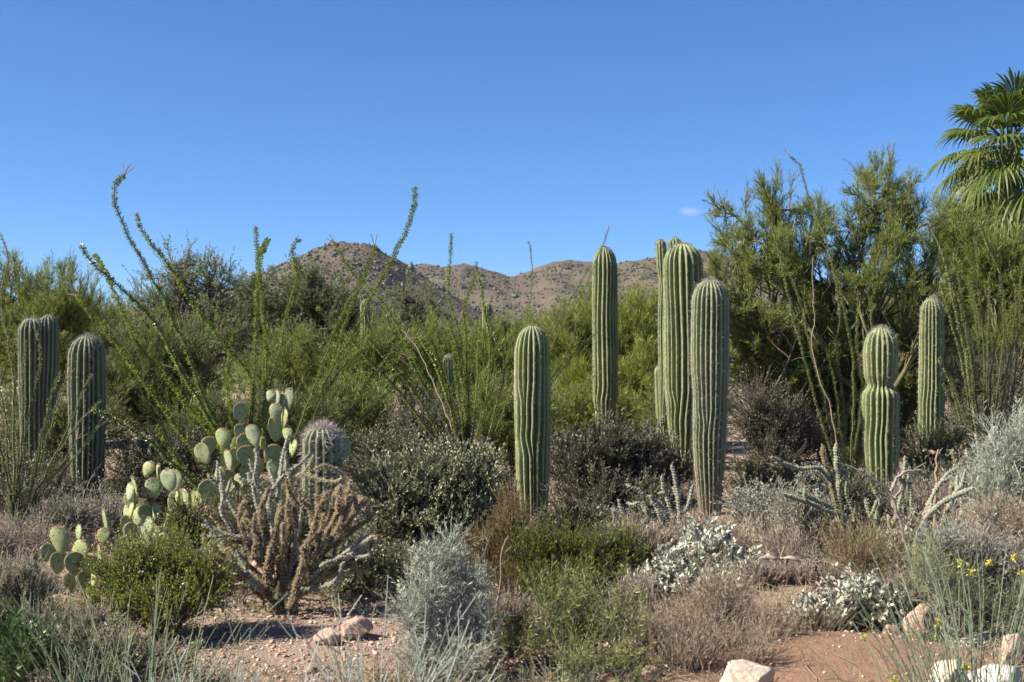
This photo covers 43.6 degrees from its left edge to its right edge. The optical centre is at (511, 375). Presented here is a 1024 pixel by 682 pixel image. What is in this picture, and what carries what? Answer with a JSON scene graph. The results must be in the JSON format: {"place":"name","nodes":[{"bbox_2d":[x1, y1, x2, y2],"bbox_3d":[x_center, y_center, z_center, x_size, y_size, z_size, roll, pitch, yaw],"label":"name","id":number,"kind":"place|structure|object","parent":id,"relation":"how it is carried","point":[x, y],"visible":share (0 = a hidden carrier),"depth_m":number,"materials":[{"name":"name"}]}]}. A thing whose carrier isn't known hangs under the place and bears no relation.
{"place":"outdoors","nodes":[
{"label":"outdoors","id":0,"kind":"place"},
{"bbox_2d":[117,242,481,358],"bbox_3d":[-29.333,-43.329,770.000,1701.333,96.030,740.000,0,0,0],"label":"hill","id":1,"kind":"structure","parent":0,"point":[401,276],"depth_m":816.45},
{"bbox_2d":[0,465,1022,681],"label":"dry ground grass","id":2,"kind":"structure","parent":0,"point":[492,583],"depth_m":8.56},
{"bbox_2d":[0,380,1023,681],"bbox_3d":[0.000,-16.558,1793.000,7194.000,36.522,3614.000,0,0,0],"label":"ground","id":3,"kind":"structure","parent":0,"point":[788,664],"depth_m":7.34,"materials":[{"name":"soil"}]},
{"bbox_2d":[0,538,66,621],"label":"desert shrub","id":4,"kind":"object","parent":3,"relation":"on","point":[21,578],"visible":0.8,"depth_m":7.55,"materials":[{"name":"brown plant"}]},
{"bbox_2d":[16,314,60,481],"bbox_3d":[-6.300,0.429,17.000,0.570,2.519,0.455,0,0,0],"label":"saguaro","id":5,"kind":"object","parent":3,"relation":"on","point":[47,325],"visible":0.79,"depth_m":16.90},
{"bbox_2d":[0,588,90,681],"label":"green weed","id":6,"kind":"object","parent":3,"relation":"on","point":[13,664],"visible":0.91,"depth_m":6.45,"materials":[{"name":"green plant"}]},
{"bbox_2d":[0,499,90,575],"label":"desert shrub","id":7,"kind":"object","parent":3,"relation":"on","point":[13,541],"visible":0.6,"depth_m":9.68,"materials":[{"name":"plant"}]},
{"bbox_2d":[0,233,107,537],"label":"ocotillo","id":8,"kind":"object","parent":3,"relation":"on","point":[10,503],"visible":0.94,"depth_m":12.28,"materials":[{"name":"green plant"}]},
{"bbox_2d":[0,429,108,515],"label":"desert shrub","id":9,"kind":"object","parent":3,"relation":"on","point":[28,470],"visible":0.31,"depth_m":14.42,"materials":[{"name":"brown plant"}]},
{"bbox_2d":[0,459,121,527],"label":"desert shrub","id":10,"kind":"object","parent":3,"relation":"on","point":[53,495],"visible":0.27,"depth_m":13.29,"materials":[{"name":"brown plant"}]},
{"bbox_2d":[0,246,122,422],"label":"palo verde tree","id":11,"kind":"object","parent":3,"relation":"on","point":[64,308],"visible":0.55,"depth_m":25.95,"materials":[{"name":"green plant"}]},
{"bbox_2d":[0,587,126,647],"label":"desert shrub","id":12,"kind":"object","parent":3,"relation":"on","point":[86,611],"visible":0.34,"depth_m":7.39,"materials":[{"name":"brown plant"}]},
{"bbox_2d":[0,365,142,476],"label":"desert shrub","id":13,"kind":"object","parent":3,"relation":"on","point":[59,428],"visible":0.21,"depth_m":18.34,"materials":[{"name":"green plant"}]},
{"bbox_2d":[4,283,141,370],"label":"palo verde tree","id":14,"kind":"object","parent":3,"relation":"on","point":[111,312],"visible":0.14,"depth_m":41.56,"materials":[{"name":"green plant"}]},
{"bbox_2d":[40,509,111,601],"bbox_3d":[-2.971,1.222,8.807,0.626,0.620,0.341,0,0,31],"label":"prickly pear","id":15,"kind":"object","parent":3,"relation":"on","point":[60,559],"visible":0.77,"depth_m":8.79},
{"bbox_2d":[5,618,151,681],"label":"candelilla","id":16,"kind":"object","parent":3,"relation":"on","point":[102,671],"visible":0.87,"depth_m":6.26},
{"bbox_2d":[26,482,138,551],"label":"desert shrub","id":17,"kind":"object","parent":3,"relation":"on","point":[77,514],"visible":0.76,"depth_m":11.73,"materials":[{"name":"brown plant"}]},
{"bbox_2d":[65,332,108,506],"bbox_3d":[-4.820,0.622,14.509,0.496,2.258,0.493,0,0,0],"label":"saguaro","id":18,"kind":"object","parent":3,"relation":"on","point":[86,354],"visible":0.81,"depth_m":14.37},
{"bbox_2d":[25,604,208,681],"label":"desert shrub","id":19,"kind":"object","parent":3,"relation":"on","point":[141,668],"visible":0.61,"depth_m":6.67,"materials":[{"name":"grey plant"}]},
{"bbox_2d":[0,569,287,681],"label":"candelilla","id":20,"kind":"object","parent":3,"relation":"on","point":[125,677],"visible":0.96,"depth_m":6.12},
{"bbox_2d":[92,413,222,505],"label":"desert shrub","id":21,"kind":"object","parent":3,"relation":"on","point":[133,467],"visible":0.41,"depth_m":14.41,"materials":[{"name":"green plant"}]},
{"bbox_2d":[82,301,234,455],"bbox_3d":[-5.821,0.189,20.952,2.601,2.877,2.896,0,0,0],"label":"palo verde tree","id":22,"kind":"object","parent":3,"relation":"on","point":[139,397],"visible":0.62,"depth_m":20.64,"materials":[{"name":"green plant"}]},
{"bbox_2d":[118,460,208,549],"bbox_3d":[-2.725,1.066,9.942,0.790,0.820,0.644,0,0,0],"label":"prickly pear","id":23,"kind":"object","parent":3,"relation":"on","point":[136,507],"visible":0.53,"depth_m":9.86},
{"bbox_2d":[72,511,258,644],"bbox_3d":[-2.184,1.278,8.081,1.010,0.831,0.949,0,0,35],"label":"creosote shrub","id":24,"kind":"object","parent":3,"relation":"on","point":[127,572],"visible":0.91,"depth_m":7.99,"materials":[{"name":"green plant"}]},
{"bbox_2d":[107,228,261,389],"bbox_3d":[-8.753,-1.179,33.947,4.348,5.375,3.335,0,0,0],"label":"mesquite tree","id":25,"kind":"object","parent":3,"relation":"on","point":[205,299],"visible":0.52,"depth_m":33.69,"materials":[{"name":"green plant"}]},
{"bbox_2d":[149,485,246,582],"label":"desert shrub","id":26,"kind":"object","parent":3,"relation":"on","point":[179,512],"visible":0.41,"depth_m":9.53,"materials":[{"name":"green plant"}]},
{"bbox_2d":[138,376,268,472],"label":"desert shrub","id":27,"kind":"object","parent":3,"relation":"on","point":[221,412],"visible":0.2,"depth_m":17.81,"materials":[{"name":"green plant"}]},
{"bbox_2d":[69,163,417,556],"bbox_3d":[-2.492,-0.074,11.587,3.251,3.500,1.420,0,0,0],"label":"ocotillo","id":28,"kind":"object","parent":3,"relation":"on","point":[214,426],"visible":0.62,"depth_m":11.61,"materials":[{"name":"green plant"}]},
{"bbox_2d":[171,387,351,511],"bbox_3d":[-2.196,0.699,11.118,1.611,1.200,0.599,0,0,0],"label":"prickly pear","id":29,"kind":"object","parent":3,"relation":"on","point":[241,443],"visible":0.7,"depth_m":10.95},
{"bbox_2d":[191,433,377,614],"bbox_3d":[-1.572,1.048,8.866,1.345,1.288,0.698,0,0,0],"label":"cholla","id":30,"kind":"object","parent":3,"relation":"on","point":[309,577],"visible":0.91,"depth_m":8.76,"materials":[{"name":"beige plant"}]},
{"bbox_2d":[209,470,369,581],"bbox_3d":[-1.720,1.213,9.999,1.243,0.943,0.703,0,0,0],"label":"desert shrub","id":31,"kind":"object","parent":3,"relation":"on","point":[249,506],"visible":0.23,"depth_m":9.93,"materials":[{"name":"brown plant"}]},
{"bbox_2d":[231,366,355,476],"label":"desert shrub","id":32,"kind":"object","parent":3,"relation":"on","point":[296,410],"visible":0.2,"depth_m":18.35,"materials":[{"name":"green plant"}]},
{"bbox_2d":[97,617,501,681],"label":"pale shrub","id":33,"kind":"object","parent":3,"relation":"on","point":[433,679],"visible":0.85,"depth_m":5.12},
{"bbox_2d":[212,252,386,417],"bbox_3d":[-6.478,-1.116,37.556,5.917,5.132,4.203,0,0,0],"label":"mesquite tree","id":34,"kind":"object","parent":3,"relation":"on","point":[312,293],"visible":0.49,"depth_m":37.56,"materials":[{"name":"green plant"}]},
{"bbox_2d":[295,416,349,579],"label":"barrel cactus","id":35,"kind":"object","parent":3,"relation":"on","point":[321,442],"visible":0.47,"depth_m":10.30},
{"bbox_2d":[230,302,426,418],"bbox_3d":[-3.645,0.010,25.880,4.226,3.087,2.919,0,0,34],"label":"palo verde tree","id":36,"kind":"object","parent":3,"relation":"on","point":[307,362],"visible":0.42,"depth_m":25.63,"materials":[{"name":"green plant"}]},
{"bbox_2d":[301,362,402,463],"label":"desert shrub","id":37,"kind":"object","parent":3,"relation":"on","point":[364,402],"visible":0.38,"depth_m":19.79,"materials":[{"name":"green plant"}]},
{"bbox_2d":[310,514,423,604],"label":"desert shrub","id":38,"kind":"object","parent":3,"relation":"on","point":[377,560],"visible":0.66,"depth_m":9.36,"materials":[{"name":"green plant"}]},
{"bbox_2d":[273,580,479,681],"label":"candelilla","id":39,"kind":"object","parent":3,"relation":"on","point":[351,671],"visible":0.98,"depth_m":4.99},
{"bbox_2d":[341,404,445,499],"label":"desert shrub","id":40,"kind":"object","parent":3,"relation":"on","point":[369,444],"visible":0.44,"depth_m":15.45,"materials":[{"name":"green plant"}]},
{"bbox_2d":[316,233,513,465],"bbox_3d":[-1.129,-0.075,15.437,2.408,3.390,1.674,0,0,0],"label":"ocotillo","id":41,"kind":"object","parent":3,"relation":"on","point":[466,425],"visible":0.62,"depth_m":15.42,"materials":[{"name":"green plant"}]},
{"bbox_2d":[370,266,461,414],"bbox_3d":[-3.110,-1.022,39.987,3.372,4.885,2.669,0,0,0],"label":"mesquite tree","id":42,"kind":"object","parent":3,"relation":"on","point":[412,310],"visible":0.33,"depth_m":39.88,"materials":[{"name":"green plant"}]},
{"bbox_2d":[375,373,476,461],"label":"desert shrub","id":43,"kind":"object","parent":3,"relation":"on","point":[406,417],"visible":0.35,"depth_m":18.93,"materials":[{"name":"green plant"}]},
{"bbox_2d":[342,424,512,576],"bbox_3d":[-0.685,1.060,10.605,1.404,1.301,1.104,0,0,0],"label":"jojoba shrub","id":44,"kind":"object","parent":3,"relation":"on","point":[440,485],"visible":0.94,"depth_m":10.42,"materials":[{"name":"green plant"}]},
{"bbox_2d":[373,511,524,681],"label":"grey shrub","id":45,"kind":"object","parent":3,"relation":"on","point":[435,585],"visible":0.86,"depth_m":6.85,"materials":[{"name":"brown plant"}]},
{"bbox_2d":[392,298,532,441],"bbox_3d":[-0.947,-0.056,26.630,3.455,3.214,3.392,0,0,-24],"label":"palo verde tree","id":46,"kind":"object","parent":3,"relation":"on","point":[506,343],"visible":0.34,"depth_m":26.43,"materials":[{"name":"green plant"}]},
{"bbox_2d":[448,465,544,597],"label":"creosote shrub","id":47,"kind":"object","parent":3,"relation":"on","point":[511,510],"visible":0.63,"depth_m":9.36,"materials":[{"name":"orange plant"}]},
{"bbox_2d":[440,301,557,394],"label":"palo verde tree","id":48,"kind":"object","parent":3,"relation":"on","point":[518,323],"visible":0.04,"depth_m":44.67,"materials":[{"name":"green plant"}]},
{"bbox_2d":[0,474,1003,681],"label":"grey undergrowth","id":49,"kind":"object","parent":3,"relation":"on","point":[543,661],"visible":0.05,"depth_m":8.09,"materials":[{"name":"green plant"}]},
{"bbox_2d":[470,593,538,665],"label":"desert shrub","id":50,"kind":"object","parent":3,"relation":"on","point":[514,622],"visible":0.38,"depth_m":7.18,"materials":[{"name":"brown plant"}]},
{"bbox_2d":[0,435,1011,569],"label":"olive undergrowth","id":51,"kind":"object","parent":3,"relation":"on","point":[616,507],"visible":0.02,"depth_m":13.16,"materials":[{"name":"green plant"}]},
{"bbox_2d":[1,474,1023,681],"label":"dry undergrowth","id":52,"kind":"object","parent":3,"relation":"on","point":[501,670],"visible":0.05,"depth_m":6.97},
{"bbox_2d":[1,496,1023,681],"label":"dry litter","id":53,"kind":"object","parent":3,"relation":"on","point":[703,676],"visible":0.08,"depth_m":8.20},
{"bbox_2d":[2,533,1023,681],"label":"green undergrowth","id":54,"kind":"object","parent":3,"relation":"on","point":[276,672],"visible":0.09,"depth_m":7.46,"materials":[{"name":"green plant"}]},
{"bbox_2d":[463,361,579,475],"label":"desert shrub","id":55,"kind":"object","parent":3,"relation":"on","point":[505,433],"visible":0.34,"depth_m":19.31,"materials":[{"name":"green plant"}]},
{"bbox_2d":[512,322,552,528],"bbox_3d":[0.212,0.591,13.396,0.437,2.306,0.437,0,0,0],"label":"saguaro","id":56,"kind":"object","parent":3,"relation":"on","point":[532,400],"visible":0.82,"depth_m":13.27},
{"bbox_2d":[525,227,609,401],"bbox_3d":[0.914,-0.459,21.083,1.463,4.075,0.518,0,0,0],"label":"ocotillo","id":57,"kind":"object","parent":3,"relation":"on","point":[553,328],"visible":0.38,"depth_m":21.09,"materials":[{"name":"green plant"}]},
{"bbox_2d":[474,543,669,681],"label":"green weed","id":58,"kind":"object","parent":3,"relation":"on","point":[577,611],"visible":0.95,"depth_m":6.88,"materials":[{"name":"green plant"}]},
{"bbox_2d":[488,507,655,610],"bbox_3d":[0.473,1.334,9.128,1.298,0.798,0.916,0,0,0],"label":"creosote shrub","id":59,"kind":"object","parent":3,"relation":"on","point":[540,548],"visible":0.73,"depth_m":9.12,"materials":[{"name":"green plant"}]},
{"bbox_2d":[537,493,625,538],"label":"desert shrub","id":60,"kind":"object","parent":3,"relation":"on","point":[586,512],"visible":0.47,"depth_m":12.33,"materials":[{"name":"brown plant"}]},
{"bbox_2d":[483,563,682,635],"bbox_3d":[0.439,1.468,8.225,1.311,0.551,0.464,0,0,0],"label":"desert shrub","id":61,"kind":"object","parent":3,"relation":"on","point":[631,585],"visible":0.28,"depth_m":8.18,"materials":[{"name":"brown plant"}]},
{"bbox_2d":[511,271,658,439],"bbox_3d":[1.670,-0.318,25.918,3.779,3.742,4.265,0,0,0],"label":"palo verde tree","id":62,"kind":"object","parent":3,"relation":"on","point":[637,337],"visible":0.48,"depth_m":25.63,"materials":[{"name":"green plant"}]},
{"bbox_2d":[550,372,656,455],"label":"desert shrub","id":63,"kind":"object","parent":3,"relation":"on","point":[574,404],"visible":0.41,"depth_m":23.00,"materials":[{"name":"green plant"}]},
{"bbox_2d":[591,245,618,435],"bbox_3d":[1.602,-0.303,21.999,0.510,3.890,0.508,0,0,0],"label":"saguaro","id":64,"kind":"object","parent":3,"relation":"on","point":[605,340],"visible":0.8,"depth_m":21.84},
{"bbox_2d":[548,400,694,511],"bbox_3d":[1.444,1.001,15.426,2.281,1.434,1.553,0,0,-21],"label":"jojoba shrub","id":65,"kind":"object","parent":3,"relation":"on","point":[646,460],"visible":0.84,"depth_m":15.28,"materials":[{"name":"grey plant"}]},
{"bbox_2d":[596,510,684,574],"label":"desert shrub","id":66,"kind":"object","parent":3,"relation":"on","point":[655,535],"visible":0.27,"depth_m":9.63,"materials":[{"name":"brown plant"}]},
{"bbox_2d":[611,463,693,543],"bbox_3d":[1.165,1.089,10.529,0.722,0.745,0.302,0,0,-14],"label":"cholla","id":67,"kind":"object","parent":3,"relation":"on","point":[661,510],"visible":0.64,"depth_m":10.50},
{"bbox_2d":[626,473,696,528],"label":"desert shrub","id":68,"kind":"object","parent":3,"relation":"on","point":[654,493],"visible":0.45,"depth_m":13.33,"materials":[{"name":"plant"}]},
{"bbox_2d":[653,236,703,486],"bbox_3d":[2.385,-0.158,18.050,0.643,3.673,0.739,0,0,-29],"label":"saguaro","id":69,"kind":"object","parent":3,"relation":"on","point":[679,263],"visible":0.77,"depth_m":17.83,"materials":[{"name":"plant"}]},
{"bbox_2d":[620,510,770,604],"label":"brittlebush","id":70,"kind":"object","parent":3,"relation":"on","point":[697,535],"visible":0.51,"depth_m":8.96,"materials":[{"name":"white plant"}]},
{"bbox_2d":[602,547,812,673],"bbox_3d":[1.081,1.343,7.172,1.300,0.690,1.227,0,0,0],"label":"dry shrub","id":71,"kind":"object","parent":3,"relation":"on","point":[684,627],"visible":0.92,"depth_m":7.14,"materials":[{"name":"plant"}]},
{"bbox_2d":[688,275,731,515],"bbox_3d":[2.289,0.290,14.800,0.523,2.918,0.525,0,0,0],"label":"saguaro","id":72,"kind":"object","parent":3,"relation":"on","point":[710,305],"visible":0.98,"depth_m":14.66,"materials":[{"name":"plant"}]},
{"bbox_2d":[657,504,827,568],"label":"desert shrub","id":73,"kind":"object","parent":3,"relation":"on","point":[749,541],"visible":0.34,"depth_m":10.01,"materials":[{"name":"grey plant"}]},
{"bbox_2d":[719,659,774,681],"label":"rock","id":74,"kind":"object","parent":3,"relation":"on","point":[751,670],"visible":0.98,"depth_m":6.42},
{"bbox_2d":[712,471,823,550],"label":"desert shrub","id":75,"kind":"object","parent":3,"relation":"on","point":[758,507],"visible":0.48,"depth_m":11.44,"materials":[{"name":"grey plant"}]},
{"bbox_2d":[724,450,812,503],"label":"desert shrub","id":76,"kind":"object","parent":3,"relation":"on","point":[749,469],"visible":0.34,"depth_m":15.13,"materials":[{"name":"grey plant"}]},
{"bbox_2d":[728,303,837,429],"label":"dead branch","id":77,"kind":"object","parent":3,"relation":"on","point":[791,352],"visible":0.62,"depth_m":18.05,"materials":[{"name":"brown wood"}]},
{"bbox_2d":[740,456,827,502],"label":"desert shrub","id":78,"kind":"object","parent":3,"relation":"on","point":[815,481],"visible":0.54,"depth_m":12.34,"materials":[{"name":"grey plant"}]},
{"bbox_2d":[727,551,843,591],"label":"desert shrub","id":79,"kind":"object","parent":3,"relation":"on","point":[783,575],"visible":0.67,"depth_m":8.69,"materials":[{"name":"brown plant"}]},
{"bbox_2d":[725,363,848,478],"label":"desert shrub","id":80,"kind":"object","parent":3,"relation":"on","point":[783,436],"visible":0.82,"depth_m":17.09,"materials":[{"name":"grey plant"}]},
{"bbox_2d":[764,478,859,560],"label":"desert shrub","id":81,"kind":"object","parent":3,"relation":"on","point":[805,515],"visible":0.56,"depth_m":10.84,"materials":[{"name":"plant"}]},
{"bbox_2d":[769,148,905,485],"bbox_3d":[4.287,-0.704,16.734,1.953,4.599,0.694,0,0,0],"label":"ocotillo","id":82,"kind":"object","parent":3,"relation":"on","point":[853,455],"visible":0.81,"depth_m":16.59,"materials":[{"name":"green plant"}]},
{"bbox_2d":[699,141,980,484],"bbox_3d":[4.680,-0.902,18.378,4.288,5.058,2.108,0,0,0],"label":"palo verde tree","id":83,"kind":"object","parent":3,"relation":"on","point":[893,239],"visible":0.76,"depth_m":18.23,"materials":[{"name":"green plant"}]},
{"bbox_2d":[768,443,914,566],"bbox_3d":[2.608,1.112,10.044,2.234,1.151,0.760,0,0,-42],"label":"cholla","id":84,"kind":"object","parent":3,"relation":"on","point":[818,502],"visible":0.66,"depth_m":10.19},
{"bbox_2d":[780,561,910,632],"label":"brittlebush","id":85,"kind":"object","parent":3,"relation":"on","point":[840,592],"visible":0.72,"depth_m":8.05,"materials":[{"name":"white plant"}]},
{"bbox_2d":[789,344,917,476],"bbox_3d":[5.093,0.518,18.606,2.173,2.180,1.516,0,0,0],"label":"desert shrub","id":86,"kind":"object","parent":3,"relation":"on","point":[908,421],"visible":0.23,"depth_m":18.35,"materials":[{"name":"green plant"}]},
{"bbox_2d":[784,458,922,542],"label":"desert shrub","id":87,"kind":"object","parent":3,"relation":"on","point":[860,494],"visible":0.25,"depth_m":12.54,"materials":[{"name":"grey plant"}]},
{"bbox_2d":[799,498,923,590],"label":"thin shrub","id":88,"kind":"object","parent":3,"relation":"on","point":[852,550],"visible":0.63,"depth_m":8.50,"materials":[{"name":"brown plant"}]},
{"bbox_2d":[858,323,901,497],"bbox_3d":[4.321,0.539,14.999,0.500,2.309,0.495,0,0,0],"label":"saguaro","id":89,"kind":"object","parent":3,"relation":"on","point":[880,411],"visible":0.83,"depth_m":14.86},
{"bbox_2d":[876,502,937,573],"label":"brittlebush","id":90,"kind":"object","parent":3,"relation":"on","point":[908,514],"visible":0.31,"depth_m":9.53,"materials":[{"name":"grey plant"}]},
{"bbox_2d":[871,555,975,620],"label":"desert shrub","id":91,"kind":"object","parent":3,"relation":"on","point":[911,593],"visible":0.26,"depth_m":8.04,"materials":[{"name":"brown plant"}]},
{"bbox_2d":[874,462,986,547],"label":"desert shrub","id":92,"kind":"object","parent":3,"relation":"on","point":[925,495],"visible":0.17,"depth_m":11.52,"materials":[{"name":"grey plant"}]},
{"bbox_2d":[916,296,945,450],"bbox_3d":[5.340,0.342,16.301,0.390,2.748,0.387,0,0,0],"label":"saguaro","id":93,"kind":"object","parent":3,"relation":"on","point":[931,374],"visible":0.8,"depth_m":16.19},
{"bbox_2d":[845,534,1023,681],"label":"candelilla","id":94,"kind":"object","parent":3,"relation":"on","point":[974,674],"visible":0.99,"depth_m":6.03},
{"bbox_2d":[899,408,981,482],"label":"desert shrub","id":95,"kind":"object","parent":3,"relation":"on","point":[929,441],"visible":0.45,"depth_m":15.36,"materials":[{"name":"green plant"}]},
{"bbox_2d":[886,439,1016,503],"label":"desert shrub","id":96,"kind":"object","parent":3,"relation":"on","point":[940,467],"visible":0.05,"depth_m":13.47,"materials":[{"name":"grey plant"}]},
{"bbox_2d":[911,425,996,561],"bbox_3d":[3.298,0.980,9.587,0.532,1.186,1.083,0,0,28],"label":"cholla","id":97,"kind":"object","parent":3,"relation":"on","point":[946,501],"visible":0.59,"depth_m":9.60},
{"bbox_2d":[893,511,1023,644],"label":"thin shrub","id":98,"kind":"object","parent":3,"relation":"on","point":[927,574],"visible":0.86,"depth_m":7.58,"materials":[{"name":"green plant"}]},
{"bbox_2d":[899,322,1023,452],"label":"desert shrub","id":99,"kind":"object","parent":3,"relation":"on","point":[1018,388],"visible":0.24,"depth_m":17.89,"materials":[{"name":"green plant"}]},
{"bbox_2d":[901,509,1023,637],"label":"desert shrub","id":100,"kind":"object","parent":3,"relation":"on","point":[996,569],"visible":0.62,"depth_m":7.94,"materials":[{"name":"grey plant"}]},
{"bbox_2d":[908,396,1023,550],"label":"grey shrub","id":101,"kind":"object","parent":3,"relation":"on","point":[1007,458],"visible":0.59,"depth_m":9.28,"materials":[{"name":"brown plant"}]},
{"bbox_2d":[915,182,1023,410],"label":"palo verde tree","id":102,"kind":"object","parent":3,"relation":"on","point":[963,228],"visible":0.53,"depth_m":20.43,"materials":[{"name":"green plant"}]},
{"bbox_2d":[924,67,1023,407],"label":"fan palm","id":103,"kind":"object","parent":3,"relation":"on","point":[1005,170],"visible":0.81,"depth_m":23.10,"materials":[{"name":"green plant"}]},
{"bbox_2d":[926,220,1023,464],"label":"ocotillo","id":104,"kind":"object","parent":3,"relation":"on","point":[973,403],"visible":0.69,"depth_m":16.03,"materials":[{"name":"green plant"}]},
{"bbox_2d":[949,480,1023,622],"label":"dry shrub","id":105,"kind":"object","parent":3,"relation":"on","point":[1015,526],"visible":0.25,"depth_m":8.65,"materials":[{"name":"plant"}]},
{"bbox_2d":[0,0,1023,319],"label":"sky","id":106,"kind":"structure","parent":0,"point":[552,125],"materials":[{"name":"blue"}]},
{"bbox_2d":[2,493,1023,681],"bbox_3d":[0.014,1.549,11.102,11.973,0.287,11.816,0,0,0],"label":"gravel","id":107,"kind":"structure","parent":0,"point":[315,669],"depth_m":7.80,"materials":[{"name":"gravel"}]},
{"bbox_2d":[414,251,916,349],"bbox_3d":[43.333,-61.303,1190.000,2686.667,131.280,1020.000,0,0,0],"label":"hill","id":108,"kind":"structure","parent":0,"point":[549,294],"depth_m":1198.23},
{"bbox_2d":[99,240,942,355],"bbox_3d":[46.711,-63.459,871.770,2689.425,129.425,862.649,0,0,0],"label":"hill scrub","id":109,"kind":"object","parent":108,"relation":"on","point":[411,267],"visible":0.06,"depth_m":1073.66,"materials":[{"name":"green plant"}]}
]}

